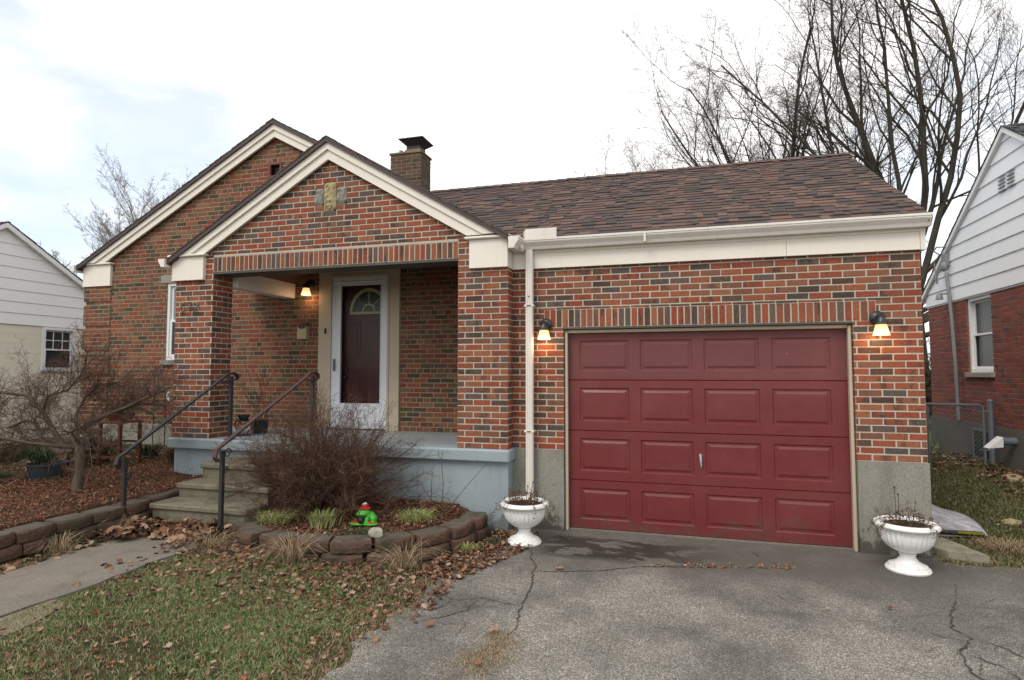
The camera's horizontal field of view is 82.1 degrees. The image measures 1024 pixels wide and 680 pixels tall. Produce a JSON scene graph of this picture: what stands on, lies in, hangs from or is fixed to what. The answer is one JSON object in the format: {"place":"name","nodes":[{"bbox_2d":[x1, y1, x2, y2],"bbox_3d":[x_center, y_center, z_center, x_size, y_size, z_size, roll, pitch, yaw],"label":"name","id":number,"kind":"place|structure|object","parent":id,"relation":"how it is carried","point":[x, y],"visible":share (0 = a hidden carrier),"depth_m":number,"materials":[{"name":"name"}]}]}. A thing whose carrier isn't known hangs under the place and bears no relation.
{"place":"outdoors","nodes":[
{"label":"outdoors","id":0,"kind":"place"},
{"bbox_2d":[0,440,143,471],"bbox_3d":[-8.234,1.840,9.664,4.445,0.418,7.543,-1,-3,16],"label":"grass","id":1,"kind":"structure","parent":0,"point":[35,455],"depth_m":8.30,"materials":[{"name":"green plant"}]},
{"bbox_2d":[80,427,102,447],"bbox_3d":[-5.812,1.301,8.069,0.282,0.326,0.275,-1,-3,16],"label":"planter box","id":2,"kind":"object","parent":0,"point":[90,440],"visible":0.25,"depth_m":7.97,"materials":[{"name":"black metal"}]},
{"bbox_2d":[0,535,198,617],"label":"path","id":3,"kind":"structure","parent":0,"point":[38,583],"depth_m":4.71,"materials":[{"name":"concrete"}]},
{"bbox_2d":[0,384,1023,679],"bbox_3d":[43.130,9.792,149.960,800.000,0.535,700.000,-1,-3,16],"label":"ground","id":4,"kind":"structure","parent":0,"point":[128,652],"depth_m":3.80,"materials":[{"name":"green plant"}]},
{"bbox_2d":[0,599,61,636],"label":"dirt patch","id":5,"kind":"object","parent":4,"relation":"on","point":[18,621],"visible":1,"depth_m":3.83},
{"bbox_2d":[0,221,85,447],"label":"neighbouring house","id":6,"kind":"structure","parent":4,"relation":"on","point":[42,302],"depth_m":12.32,"materials":[{"name":"white wood"}]},
{"bbox_2d":[29,424,59,438],"bbox_3d":[-9.909,1.941,12.473,0.080,0.260,0.600,-1,-3,16],"label":"basement window","id":7,"kind":"structure","parent":6,"relation":"in","point":[56,424],"depth_m":12.43,"materials":[{"name":"white plastic"}]},
{"bbox_2d":[40,327,75,371],"bbox_3d":[-9.860,0.215,12.778,0.080,0.940,0.690,-1,-3,16],"label":"window","id":8,"kind":"structure","parent":6,"relation":"in","point":[48,341],"depth_m":12.74,"materials":[{"name":"white plastic"}]},
{"bbox_2d":[0,536,111,570],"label":"grass strip","id":9,"kind":"object","parent":4,"relation":"on","point":[72,547],"depth_m":5.14,"materials":[{"name":"brown plant"}]},
{"bbox_2d":[0,535,125,573],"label":"leaf litter","id":10,"kind":"object","parent":4,"relation":"on","point":[14,565],"visible":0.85,"depth_m":5.04,"materials":[{"name":"brown plant"}]},
{"bbox_2d":[31,530,102,554],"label":"dried grass","id":11,"kind":"structure","parent":4,"relation":"on","point":[61,547],"depth_m":5.18,"materials":[{"name":"plant"}]},
{"bbox_2d":[38,199,126,276],"bbox_3d":[-20.075,-1.868,28.084,6.646,10.141,5.896,1,-3,-20],"label":"bare tree","id":12,"kind":"object","parent":4,"relation":"on","point":[100,223],"visible":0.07,"depth_m":26.80,"materials":[{"name":"brown plant"}]},
{"bbox_2d":[0,488,178,562],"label":"garden edging","id":13,"kind":"object","parent":4,"relation":"on","point":[18,541],"visible":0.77,"depth_m":5.42,"materials":[{"name":"brown stone"}]},
{"bbox_2d":[0,444,202,530],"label":"mulch","id":14,"kind":"object","parent":4,"relation":"on","point":[62,480],"visible":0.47,"depth_m":6.70,"materials":[{"name":"brown wood"}]},
{"bbox_2d":[0,468,23,480],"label":"garden plant","id":15,"kind":"object","parent":14,"relation":"on","point":[4,475],"visible":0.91,"depth_m":7.25,"materials":[{"name":"plant"}]},
{"bbox_2d":[0,446,34,465],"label":"garden plant","id":16,"kind":"object","parent":14,"relation":"on","point":[19,460],"visible":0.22,"depth_m":8.37,"materials":[{"name":"green plant"}]},
{"bbox_2d":[0,365,40,433],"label":"bare shrub","id":17,"kind":"object","parent":14,"relation":"on","point":[9,396],"visible":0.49,"depth_m":7.50,"materials":[{"name":"brown plant"}]},
{"bbox_2d":[3,442,92,479],"bbox_3d":[-5.833,1.522,7.353,1.237,0.404,1.232,-1,-3,16],"label":"plant tub","id":18,"kind":"object","parent":14,"relation":"on","point":[55,472],"visible":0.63,"depth_m":7.23,"materials":[{"name":"black plastic"}]},
{"bbox_2d":[17,432,95,460],"bbox_3d":[-6.720,1.510,8.641,1.724,0.650,0.966,-2,-4,31],"label":"bare shrub","id":19,"kind":"object","parent":14,"relation":"on","point":[52,442],"visible":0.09,"depth_m":8.77,"materials":[{"name":"brown plant"}]},
{"bbox_2d":[0,450,163,487],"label":"dead stalks","id":20,"kind":"object","parent":14,"relation":"on","point":[66,468],"visible":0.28,"depth_m":7.93,"materials":[{"name":"plant"}]},
{"bbox_2d":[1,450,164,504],"bbox_3d":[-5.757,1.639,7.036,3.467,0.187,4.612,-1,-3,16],"label":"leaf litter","id":21,"kind":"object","parent":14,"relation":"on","point":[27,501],"visible":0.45,"depth_m":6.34,"materials":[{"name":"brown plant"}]},
{"bbox_2d":[65,446,109,467],"bbox_3d":[-5.810,1.607,8.062,0.450,0.281,0.330,-1,-3,16],"label":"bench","id":22,"kind":"object","parent":14,"relation":"on","point":[88,456],"visible":0.36,"depth_m":7.97,"materials":[{"name":"wood"}]},
{"bbox_2d":[0,309,213,494],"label":"weeping maple","id":23,"kind":"object","parent":14,"relation":"on","point":[77,447],"visible":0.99,"depth_m":6.69,"materials":[{"name":"brown plant"}]},
{"bbox_2d":[92,433,131,456],"bbox_3d":[-6.123,1.591,8.845,0.814,0.319,0.832,1,-3,-24],"label":"garden plant","id":24,"kind":"object","parent":14,"relation":"on","point":[111,450],"visible":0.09,"depth_m":8.83,"materials":[{"name":"green plant"}]},
{"bbox_2d":[96,419,143,466],"bbox_3d":[-5.383,1.427,8.074,0.410,0.640,0.370,-1,-3,16],"label":"stool","id":25,"kind":"object","parent":14,"relation":"on","point":[138,454],"visible":0.46,"depth_m":7.96,"materials":[{"name":"red wood"}]},
{"bbox_2d":[98,390,148,424],"bbox_3d":[-5.356,0.883,8.105,0.625,0.572,0.855,2,-4,-37],"label":"potted plant","id":26,"kind":"object","parent":25,"relation":"on","point":[122,413],"visible":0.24,"depth_m":7.99,"materials":[{"name":"red plant"}]},
{"bbox_2d":[125,441,162,458],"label":"garden plant","id":27,"kind":"object","parent":14,"relation":"on","point":[146,450],"visible":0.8,"depth_m":8.56,"materials":[{"name":"green plant"}]},
{"bbox_2d":[152,366,165,445],"bbox_3d":[-5.689,1.074,9.495,0.254,1.300,0.016,-1,-3,16],"label":"trellis","id":28,"kind":"object","parent":14,"relation":"on","point":[153,415],"visible":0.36,"depth_m":9.49,"materials":[{"name":"black metal"}]},
{"bbox_2d":[150,444,173,465],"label":"garden plant","id":29,"kind":"object","parent":14,"relation":"on","point":[170,458],"visible":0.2,"depth_m":7.98,"materials":[{"name":"brown plant"}]},
{"bbox_2d":[102,512,146,527],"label":"dried grass","id":30,"kind":"structure","parent":4,"relation":"on","point":[128,519],"depth_m":5.85,"materials":[{"name":"plant"}]},
{"bbox_2d":[89,159,169,254],"bbox_3d":[-16.484,-2.434,29.786,7.516,11.461,7.708,-1,-3,16],"label":"bare tree","id":31,"kind":"object","parent":4,"relation":"on","point":[140,197],"visible":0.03,"depth_m":27.51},
{"bbox_2d":[63,144,206,249],"bbox_3d":[-14.132,-2.524,26.061,8.125,11.227,9.688,-1,-3,16],"label":"bare tree","id":32,"kind":"object","parent":4,"relation":"on","point":[128,219],"visible":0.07,"depth_m":24.01,"materials":[{"name":"brown plant"}]},
{"bbox_2d":[100,515,232,546],"bbox_3d":[-3.376,1.816,5.707,1.214,0.185,0.694,-1,-3,16],"label":"leaf pile","id":33,"kind":"object","parent":4,"relation":"on","point":[161,528],"visible":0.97,"depth_m":5.64,"materials":[{"name":"brown plant"}]},
{"bbox_2d":[113,372,238,506],"bbox_3d":[-3.709,1.190,6.649,0.104,1.652,1.588,-1,-3,18],"label":"stair railing","id":34,"kind":"object","parent":4,"relation":"on","point":[124,467],"visible":0.96,"depth_m":6.42,"materials":[{"name":"black metal"}]},
{"bbox_2d":[155,523,249,550],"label":"dried grass","id":35,"kind":"structure","parent":4,"relation":"on","point":[211,543],"depth_m":5.41,"materials":[{"name":"plant"}]},
{"bbox_2d":[0,555,415,679],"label":"leaf litter","id":36,"kind":"object","parent":4,"relation":"on","point":[263,674],"visible":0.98,"depth_m":3.96,"materials":[{"name":"plant"}]},
{"bbox_2d":[149,457,301,533],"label":"front steps","id":37,"kind":"structure","parent":4,"relation":"on","point":[189,502],"depth_m":6.21,"materials":[{"name":"concrete"}]},
{"bbox_2d":[0,540,454,679],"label":"lawn","id":38,"kind":"structure","parent":4,"relation":"on","point":[224,669],"depth_m":3.90,"materials":[{"name":"green plant"}]},
{"bbox_2d":[93,608,100,612],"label":"fallen leaf","id":39,"kind":"object","parent":38,"relation":"on","point":[96,610],"visible":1,"depth_m":3.92,"materials":[{"name":"brown plant"}]},
{"bbox_2d":[212,371,319,540],"bbox_3d":[-2.570,1.167,6.324,0.102,1.662,1.586,-1,-3,17],"label":"stair railing","id":40,"kind":"object","parent":4,"relation":"on","point":[221,461],"visible":0.93,"depth_m":5.73,"materials":[{"name":"black metal"}]},
{"bbox_2d":[72,537,466,642],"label":"leaf litter","id":41,"kind":"object","parent":4,"relation":"on","point":[422,604],"visible":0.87,"depth_m":4.75,"materials":[{"name":"brown plant"}]},
{"bbox_2d":[228,529,337,565],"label":"dried grass","id":42,"kind":"structure","parent":4,"relation":"on","point":[290,553],"depth_m":5.06,"materials":[{"name":"plant"}]},
{"bbox_2d":[198,376,458,551],"bbox_3d":[-1.999,1.370,6.383,2.480,2.006,2.516,2,-4,-32],"label":"bare bush","id":43,"kind":"object","parent":4,"relation":"on","point":[328,476],"visible":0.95,"depth_m":6.00,"materials":[{"name":"brown plant"}]},
{"bbox_2d":[231,511,489,565],"bbox_3d":[-1.540,1.908,5.750,2.524,0.225,1.297,0,-3,6],"label":"garden edging","id":44,"kind":"object","parent":4,"relation":"on","point":[470,527],"visible":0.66,"depth_m":5.34,"materials":[{"name":"brown stone"}]},
{"bbox_2d":[258,497,472,539],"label":"mulch","id":45,"kind":"object","parent":44,"relation":"in","point":[391,512],"visible":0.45,"depth_m":5.83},
{"bbox_2d":[253,508,280,519],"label":"ground plant","id":46,"kind":"object","parent":45,"relation":"on","point":[266,518],"visible":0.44,"depth_m":5.91,"materials":[{"name":"green plant"}]},
{"bbox_2d":[257,508,300,525],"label":"ground plant","id":47,"kind":"object","parent":45,"relation":"on","point":[285,518],"visible":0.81,"depth_m":5.77,"materials":[{"name":"green plant"}]},
{"bbox_2d":[306,506,344,529],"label":"ground plant","id":48,"kind":"object","parent":45,"relation":"on","point":[325,521],"visible":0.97,"depth_m":5.62,"materials":[{"name":"green plant"}]},
{"bbox_2d":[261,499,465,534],"bbox_3d":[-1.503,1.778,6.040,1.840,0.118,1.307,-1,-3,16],"label":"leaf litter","id":49,"kind":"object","parent":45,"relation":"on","point":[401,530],"visible":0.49,"depth_m":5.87,"materials":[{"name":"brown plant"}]},
{"bbox_2d":[349,502,377,525],"bbox_3d":[-1.429,1.682,5.709,0.287,0.219,0.168,0,-3,7],"label":"frog ornament","id":50,"kind":"object","parent":45,"relation":"on","point":[370,518],"visible":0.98,"depth_m":5.67,"materials":[{"name":"green plastic"}]},
{"bbox_2d":[325,522,426,545],"bbox_3d":[-1.267,1.784,5.489,0.929,0.038,0.845,0,-3,-7],"label":"ground plant","id":51,"kind":"object","parent":45,"relation":"on","point":[361,531],"visible":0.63,"depth_m":5.47,"materials":[{"name":"plant"}]},
{"bbox_2d":[388,504,437,524],"bbox_3d":[-0.956,1.747,5.851,0.548,0.112,0.640,2,-4,-33],"label":"ground plant","id":52,"kind":"object","parent":45,"relation":"on","point":[414,515],"visible":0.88,"depth_m":5.81,"materials":[{"name":"green plant"}]},
{"bbox_2d":[421,451,485,504],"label":"dead stalks","id":53,"kind":"object","parent":45,"relation":"on","point":[443,482],"visible":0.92,"depth_m":6.38,"materials":[{"name":"brown plant"}]},
{"bbox_2d":[368,527,382,537],"bbox_3d":[-1.226,1.735,5.293,0.141,0.093,0.106,-1,-3,16],"label":"rock","id":54,"kind":"object","parent":44,"relation":"on","point":[375,532],"visible":1,"depth_m":5.26,"materials":[{"name":"white stone"}]},
{"bbox_2d":[327,533,455,574],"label":"dried grass","id":55,"kind":"structure","parent":4,"relation":"on","point":[404,562],"depth_m":5.04,"materials":[{"name":"plant"}]},
{"bbox_2d":[454,541,480,550],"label":"weed","id":56,"kind":"object","parent":4,"relation":"on","point":[466,545],"visible":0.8,"depth_m":5.58,"materials":[{"name":"green plant"}]},
{"bbox_2d":[69,118,933,557],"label":"brick house","id":57,"kind":"structure","parent":4,"relation":"on","point":[713,358],"depth_m":6.46,"materials":[{"name":"red brick"}]},
{"bbox_2d":[159,283,176,364],"bbox_3d":[-5.246,-0.268,9.572,1.030,1.350,0.150,-1,-3,16],"label":"window","id":58,"kind":"structure","parent":57,"relation":"in","point":[171,308],"depth_m":9.68,"materials":[{"name":"white plastic"}]},
{"bbox_2d":[234,414,252,435],"bbox_3d":[-3.567,1.128,7.819,0.220,0.268,0.219,2,-4,-28],"label":"plant stand","id":59,"kind":"object","parent":57,"relation":"on","point":[243,417],"visible":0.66,"depth_m":7.78,"materials":[{"name":"black metal"}]},
{"bbox_2d":[220,351,301,433],"bbox_3d":[-3.386,0.659,8.117,0.976,1.240,1.044,1,-3,-14],"label":"twiggy plant","id":60,"kind":"object","parent":57,"relation":"on","point":[262,425],"visible":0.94,"depth_m":8.08,"materials":[{"name":"brown plant"}]},
{"bbox_2d":[297,323,309,346],"bbox_3d":[-3.154,-0.079,8.892,0.160,0.373,0.085,-1,-3,16],"label":"mailbox","id":61,"kind":"object","parent":57,"relation":"attached to","point":[303,332],"visible":1,"depth_m":8.86,"materials":[{"name":"beige metal"}]},
{"bbox_2d":[301,280,314,295],"bbox_3d":[-3.081,-0.794,8.844,0.148,0.239,0.194,-1,-3,16],"label":"wall lamp","id":62,"kind":"object","parent":57,"relation":"attached to","point":[308,286],"visible":1,"depth_m":8.80,"materials":[{"name":"white glass"}]},
{"bbox_2d":[317,269,400,430],"bbox_3d":[-2.250,0.136,8.684,1.337,2.357,0.208,-1,-3,16],"label":"front door","id":63,"kind":"structure","parent":57,"relation":"in","point":[360,311],"depth_m":8.64,"materials":[{"name":"white wood"}]},
{"bbox_2d":[537,318,551,339],"bbox_3d":[0.354,-0.124,6.398,0.148,0.239,0.194,-1,-3,16],"label":"wall lamp","id":64,"kind":"object","parent":57,"relation":"attached to","point":[545,325],"visible":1,"depth_m":6.34,"materials":[{"name":"white glass"}]},
{"bbox_2d":[564,324,858,551],"bbox_3d":[1.950,0.952,6.090,2.835,2.165,0.132,-1,-3,16],"label":"garage door","id":65,"kind":"structure","parent":57,"relation":"in","point":[736,434],"depth_m":6.06,"materials":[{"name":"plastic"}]},
{"bbox_2d":[869,311,889,335],"bbox_3d":[3.449,-0.164,5.510,0.148,0.239,0.194,-1,-3,16],"label":"wall lamp","id":66,"kind":"object","parent":57,"relation":"attached to","point":[878,320],"visible":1,"depth_m":5.46,"materials":[{"name":"white glass"}]},
{"bbox_2d":[604,126,809,173],"bbox_3d":[5.806,-2.878,21.992,8.820,11.482,5.130,0,-3,-8],"label":"bare tree","id":67,"kind":"object","parent":4,"relation":"on","point":[634,163],"visible":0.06,"depth_m":21.59,"materials":[{"name":"brown plant"}]},
{"bbox_2d":[571,0,985,252],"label":"bare tree","id":68,"kind":"object","parent":4,"relation":"on","point":[785,150],"visible":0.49,"depth_m":19.72,"materials":[{"name":"brown plant"}]},
{"bbox_2d":[650,0,1023,420],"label":"bare tree","id":69,"kind":"object","parent":4,"relation":"on","point":[869,160],"visible":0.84,"depth_m":17.55,"materials":[{"name":"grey plant"}]},
{"bbox_2d":[926,399,995,463],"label":"chain link gate","id":70,"kind":"structure","parent":4,"relation":"on","point":[991,424],"depth_m":8.20,"materials":[{"name":"grey metal"}]},
{"bbox_2d":[933,535,989,563],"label":"stone slab","id":71,"kind":"structure","parent":4,"relation":"on","point":[942,547],"depth_m":5.37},
{"bbox_2d":[921,123,1023,473],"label":"neighbouring house","id":72,"kind":"structure","parent":4,"relation":"on","point":[972,295],"depth_m":8.42,"materials":[{"name":"brick"}]},
{"bbox_2d":[964,294,995,377],"bbox_3d":[6.856,-0.050,8.587,0.150,1.195,0.820,-1,-3,16],"label":"window","id":73,"kind":"structure","parent":72,"relation":"in","point":[979,308],"depth_m":8.70,"materials":[{"name":"white plastic"}]},
{"bbox_2d":[972,428,989,461],"bbox_3d":[6.790,1.509,8.494,0.017,0.440,0.530,-1,-3,16],"label":"basement window","id":74,"kind":"structure","parent":72,"relation":"in","point":[975,440],"depth_m":8.58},
{"bbox_2d":[928,449,1023,502],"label":"leaf litter","id":75,"kind":"object","parent":4,"relation":"on","point":[987,469],"visible":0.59,"depth_m":7.76,"materials":[{"name":"brown plant"}]},
{"bbox_2d":[930,451,1023,567],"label":"side lawn","id":76,"kind":"structure","parent":4,"relation":"on","point":[949,480],"depth_m":6.84,"materials":[{"name":"green plant"}]},
{"bbox_2d":[932,504,987,536],"bbox_3d":[4.470,1.829,6.094,0.620,0.312,0.482,-1,-3,16],"label":"plastic bag","id":77,"kind":"object","parent":76,"relation":"on","point":[952,523],"visible":0.55,"depth_m":5.91,"materials":[{"name":"white plastic"}]},
{"bbox_2d":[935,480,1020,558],"bbox_3d":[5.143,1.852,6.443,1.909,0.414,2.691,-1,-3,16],"label":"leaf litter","id":78,"kind":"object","parent":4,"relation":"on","point":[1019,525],"visible":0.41,"depth_m":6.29,"materials":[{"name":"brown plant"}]},
{"bbox_2d":[933,544,1023,572],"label":"straw edge","id":79,"kind":"object","parent":4,"relation":"on","point":[1019,564],"visible":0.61,"depth_m":5.24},
{"bbox_2d":[955,533,1023,559],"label":"dried grass","id":80,"kind":"structure","parent":4,"relation":"on","point":[1012,546],"depth_m":5.50,"materials":[{"name":"plant"}]},
{"bbox_2d":[1002,518,1021,524],"bbox_3d":[5.219,1.911,6.139,0.186,0.090,0.183,-1,-3,16],"label":"rock","id":81,"kind":"object","parent":4,"relation":"on","point":[1012,521],"visible":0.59,"depth_m":6.11,"materials":[{"name":"beige stone"}]},
{"bbox_2d":[1001,474,1023,482],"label":"rock","id":82,"kind":"object","parent":4,"relation":"on","point":[1017,477],"visible":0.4,"depth_m":7.29,"materials":[{"name":"beige stone"}]},
{"bbox_2d":[0,0,1023,367],"label":"sky","id":83,"kind":"structure","parent":0,"point":[501,91],"materials":[{"name":"white"}]},
{"bbox_2d":[321,527,1023,679],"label":"driveway","id":84,"kind":"structure","parent":0,"point":[623,621],"depth_m":4.06,"materials":[{"name":"grey asphalt"}]},
{"bbox_2d":[416,620,533,679],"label":"dead grass patch","id":85,"kind":"object","parent":84,"relation":"on","point":[486,653],"visible":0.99,"depth_m":3.53,"materials":[{"name":"plant"}]},
{"bbox_2d":[415,528,540,578],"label":"leaf litter","id":86,"kind":"object","parent":84,"relation":"on","point":[460,567],"visible":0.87,"depth_m":5.32,"materials":[{"name":"brown plant"}]},
{"bbox_2d":[482,537,503,545],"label":"weed","id":87,"kind":"object","parent":86,"relation":"on","point":[495,541],"visible":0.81,"depth_m":5.79,"materials":[{"name":"green plant"}]},
{"bbox_2d":[487,625,498,631],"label":"fallen leaf","id":88,"kind":"object","parent":84,"relation":"on","point":[492,628],"visible":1,"depth_m":3.82,"materials":[{"name":"beige plant"}]},
{"bbox_2d":[493,482,554,547],"bbox_3d":[0.140,1.717,5.871,0.614,0.610,0.537,-1,-3,16],"label":"garden urn","id":89,"kind":"object","parent":84,"relation":"on","point":[524,514],"visible":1,"depth_m":5.77,"materials":[{"name":"stone"}]},
{"bbox_2d":[400,546,1022,679],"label":"crack","id":90,"kind":"object","parent":84,"relation":"on","point":[959,650],"visible":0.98,"depth_m":4.14,"materials":[{"name":"black asphalt"}]},
{"bbox_2d":[638,563,795,568],"bbox_3d":[1.783,1.977,5.147,1.403,0.022,0.123,0,-3,1],"label":"crack moss","id":91,"kind":"object","parent":84,"relation":"on","point":[717,567],"visible":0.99,"depth_m":5.14,"materials":[{"name":"plant"}]},
{"bbox_2d":[658,562,790,568],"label":"leaf litter","id":92,"kind":"object","parent":84,"relation":"on","point":[758,564],"visible":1,"depth_m":5.15,"materials":[{"name":"brown plant"}]},
{"bbox_2d":[866,486,950,576],"bbox_3d":[3.415,1.622,5.072,0.610,0.710,0.496,-2,-4,35],"label":"garden urn","id":93,"kind":"object","parent":84,"relation":"on","point":[908,538],"visible":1,"depth_m":4.97,"materials":[{"name":"stone"}]},
{"bbox_2d":[923,336,932,423],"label":"overgrown hedge","id":94,"kind":"object","parent":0,"point":[928,390],"visible":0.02,"depth_m":13.89,"materials":[{"name":"brown plant"}]},
{"bbox_2d":[926,421,938,447],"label":"back grass","id":95,"kind":"structure","parent":0,"point":[937,445],"depth_m":10.33,"materials":[{"name":"green plant"}]}
]}

